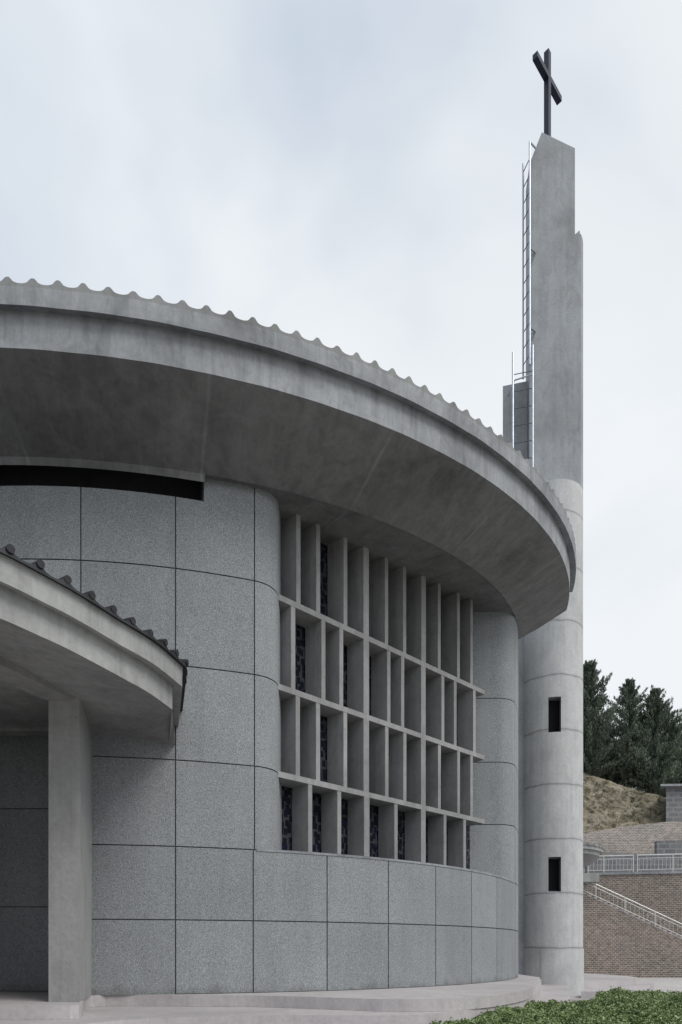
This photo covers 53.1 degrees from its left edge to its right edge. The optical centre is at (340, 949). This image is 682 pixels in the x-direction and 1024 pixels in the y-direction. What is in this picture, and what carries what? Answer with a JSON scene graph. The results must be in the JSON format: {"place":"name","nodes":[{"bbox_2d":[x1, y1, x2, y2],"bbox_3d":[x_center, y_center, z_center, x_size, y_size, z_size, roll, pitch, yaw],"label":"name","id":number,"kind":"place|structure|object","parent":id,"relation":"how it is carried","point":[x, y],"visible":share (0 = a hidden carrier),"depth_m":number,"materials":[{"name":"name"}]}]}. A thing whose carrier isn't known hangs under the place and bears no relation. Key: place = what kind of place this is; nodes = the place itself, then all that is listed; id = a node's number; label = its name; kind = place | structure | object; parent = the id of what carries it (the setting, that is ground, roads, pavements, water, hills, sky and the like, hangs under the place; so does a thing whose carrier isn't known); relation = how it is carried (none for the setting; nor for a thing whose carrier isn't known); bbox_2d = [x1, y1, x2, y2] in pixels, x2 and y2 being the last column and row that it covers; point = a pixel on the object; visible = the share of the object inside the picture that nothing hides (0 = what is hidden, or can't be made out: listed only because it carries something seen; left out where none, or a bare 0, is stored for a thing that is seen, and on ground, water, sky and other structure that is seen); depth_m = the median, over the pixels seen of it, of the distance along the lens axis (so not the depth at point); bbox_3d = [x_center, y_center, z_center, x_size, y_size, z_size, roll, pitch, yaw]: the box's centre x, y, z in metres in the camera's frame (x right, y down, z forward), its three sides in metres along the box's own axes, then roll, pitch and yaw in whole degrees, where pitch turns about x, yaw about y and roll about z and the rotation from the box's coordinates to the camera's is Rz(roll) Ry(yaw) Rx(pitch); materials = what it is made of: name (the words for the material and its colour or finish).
{"place":"outdoors","nodes":[
{"label":"outdoors","id":0,"kind":"place"},
{"bbox_2d":[0,0,681,788],"label":"sky","id":1,"kind":"structure","parent":0,"point":[345,174],"materials":[{"name":"white"}]},
{"bbox_2d":[583,773,665,833],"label":"earth bank","id":2,"kind":"structure","parent":0,"point":[606,822],"depth_m":72.66,"materials":[{"name":"beige soil"}]},
{"bbox_2d":[583,659,637,776],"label":"juniper tree","id":3,"kind":"object","parent":2,"relation":"on","point":[594,741],"visible":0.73,"depth_m":78.65,"materials":[{"name":"green plant"}]},
{"bbox_2d":[596,724,631,784],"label":"juniper tree","id":4,"kind":"object","parent":2,"relation":"on","point":[609,776],"visible":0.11,"depth_m":80.95,"materials":[{"name":"green plant"}]},
{"bbox_2d":[583,773,665,832],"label":"scrub","id":5,"kind":"object","parent":2,"relation":"on","point":[633,799],"visible":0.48,"depth_m":72.74,"materials":[{"name":"plant"}]},
{"bbox_2d":[606,677,657,789],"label":"juniper tree","id":6,"kind":"object","parent":2,"relation":"on","point":[631,716],"visible":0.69,"depth_m":79.82,"materials":[{"name":"green plant"}]},
{"bbox_2d":[617,684,681,791],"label":"juniper tree","id":7,"kind":"object","parent":2,"relation":"on","point":[659,712],"visible":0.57,"depth_m":78.83,"materials":[{"name":"green plant"}]},
{"bbox_2d":[629,732,681,795],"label":"juniper tree","id":8,"kind":"object","parent":2,"relation":"on","point":[654,782],"visible":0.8,"depth_m":77.19,"materials":[{"name":"green plant"}]},
{"bbox_2d":[632,705,681,783],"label":"juniper tree","id":9,"kind":"object","parent":2,"relation":"on","point":[674,727],"visible":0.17,"depth_m":80.58,"materials":[{"name":"green plant"}]},
{"bbox_2d":[660,784,681,821],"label":"block shed","id":10,"kind":"structure","parent":2,"relation":"on","point":[672,793],"depth_m":70.00,"materials":[{"name":"concrete"}]},
{"bbox_2d":[638,978,681,993],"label":"paving","id":11,"kind":"structure","parent":0,"point":[668,984],"depth_m":48.41,"materials":[{"name":"concrete"}]},
{"bbox_2d":[503,132,583,995],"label":"bell tower","id":12,"kind":"structure","parent":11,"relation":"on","point":[550,805],"depth_m":35.45,"materials":[{"name":"concrete"}]},
{"bbox_2d":[507,345,533,466],"bbox_3d":[9.170,-24.225,35.525,0.637,13.850,1.613,0,0,-43],"label":"ladder","id":13,"kind":"object","parent":12,"relation":"attached to","point":[513,391],"visible":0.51,"depth_m":35.22,"materials":[{"name":"metal"}]},
{"bbox_2d":[522,141,535,378],"bbox_3d":[9.743,-35.875,35.584,0.558,11.750,0.716,0,0,-36],"label":"ladder","id":14,"kind":"object","parent":12,"relation":"attached to","point":[530,249],"visible":0.99,"depth_m":35.39,"materials":[{"name":"metal"}]},
{"bbox_2d":[533,48,561,135],"bbox_3d":[10.990,-44.675,36.300,0.280,6.150,2.660,0,0,45],"label":"cross","id":15,"kind":"object","parent":12,"relation":"on","point":[544,71],"visible":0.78,"depth_m":36.18,"materials":[{"name":"metal"}]},
{"bbox_2d":[548,857,560,891],"bbox_3d":[10.958,-3.860,35.277,0.755,1.780,0.750,0,0,0],"label":"window","id":16,"kind":"structure","parent":12,"relation":"in","point":[554,863],"depth_m":35.30,"materials":[{"name":"glass"}]},
{"bbox_2d":[548,697,560,731],"bbox_3d":[10.975,-12.050,35.278,0.750,1.800,0.750,0,0,0],"label":"window","id":17,"kind":"structure","parent":12,"relation":"in","point":[554,703],"depth_m":35.30,"materials":[{"name":"glass"}]},
{"bbox_2d":[429,986,681,1023],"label":"hedge","id":18,"kind":"object","parent":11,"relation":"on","point":[619,1005],"visible":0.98,"depth_m":18.02,"materials":[{"name":"green plant"}]},
{"bbox_2d":[539,985,571,1004],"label":"terrace","id":19,"kind":"structure","parent":11,"relation":"on","point":[559,993],"depth_m":28.04,"materials":[{"name":"concrete"}]},
{"bbox_2d":[0,979,540,1023],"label":"terrace step","id":20,"kind":"object","parent":19,"relation":"on","point":[171,1015],"visible":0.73,"depth_m":15.71,"materials":[{"name":"concrete"}]},
{"bbox_2d":[0,974,539,1019],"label":"plinth","id":21,"kind":"structure","parent":20,"relation":"on","point":[26,1005],"depth_m":17.81,"materials":[{"name":"concrete"}]},
{"bbox_2d":[0,544,188,1001],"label":"entrance porch","id":22,"kind":"object","parent":21,"relation":"on","point":[77,668],"visible":1,"depth_m":15.59,"materials":[{"name":"concrete"}]},
{"bbox_2d":[0,277,575,994],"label":"church hall","id":23,"kind":"structure","parent":21,"relation":"on","point":[340,579],"depth_m":18.93,"materials":[{"name":"concrete"}]},
{"bbox_2d":[572,989,611,1000],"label":"garden steps","id":24,"kind":"structure","parent":11,"relation":"on","point":[586,994],"depth_m":28.00,"materials":[{"name":"concrete"}]},
{"bbox_2d":[584,980,653,991],"bbox_3d":[9.500,2.252,47.000,22.000,0.296,22.000,0,0,0],"label":"platform step","id":25,"kind":"object","parent":11,"relation":"on","point":[641,985],"visible":0.16,"depth_m":39.14,"materials":[{"name":"concrete"}]},
{"bbox_2d":[583,842,604,867],"bbox_3d":[13.450,-2.597,46.000,8.100,9.994,8.100,0,0,0],"label":"round canopy","id":26,"kind":"object","parent":25,"relation":"on","point":[592,853],"visible":0.1,"depth_m":43.32,"materials":[{"name":"concrete"}]},
{"bbox_2d":[584,973,637,987],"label":"platform","id":27,"kind":"structure","parent":25,"relation":"on","point":[598,980],"depth_m":40.65,"materials":[{"name":"concrete"}]},
{"bbox_2d":[583,873,681,977],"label":"outdoor stair","id":28,"kind":"object","parent":11,"relation":"on","point":[616,941],"visible":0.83,"depth_m":58.60,"materials":[{"name":"brick"}]},
{"bbox_2d":[583,883,681,935],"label":"railing","id":29,"kind":"object","parent":28,"relation":"on","point":[630,905],"visible":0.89,"depth_m":58.48,"materials":[{"name":"silver metal"}]},
{"label":"terrace ground","id":30,"kind":"structure","parent":0,"visible":0},
{"bbox_2d":[583,821,681,872],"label":"terrace wall","id":31,"kind":"structure","parent":30,"relation":"on","point":[642,838],"depth_m":68.32,"materials":[{"name":"brick"}]},
{"bbox_2d":[585,841,681,872],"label":"block wall","id":32,"kind":"structure","parent":30,"relation":"on","point":[651,861],"depth_m":65.03,"materials":[{"name":"grey concrete"}]},
{"label":"ground","id":33,"kind":"structure","parent":0,"visible":0},
{"bbox_2d":[583,871,681,936],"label":"retaining wall","id":34,"kind":"structure","parent":33,"relation":"on","point":[660,892],"depth_m":60.69,"materials":[{"name":"brick"}]},
{"bbox_2d":[588,855,633,872],"bbox_3d":[24.258,-7.705,61.376,3.959,1.570,0.108,0,0,11],"label":"railing","id":35,"kind":"object","parent":34,"relation":"on","point":[603,870],"visible":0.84,"depth_m":61.34,"materials":[{"name":"silver metal"}]},
{"bbox_2d":[637,854,681,871],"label":"railing","id":36,"kind":"object","parent":34,"relation":"on","point":[672,857],"visible":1,"depth_m":60.60,"materials":[{"name":"silver metal"}]}
]}

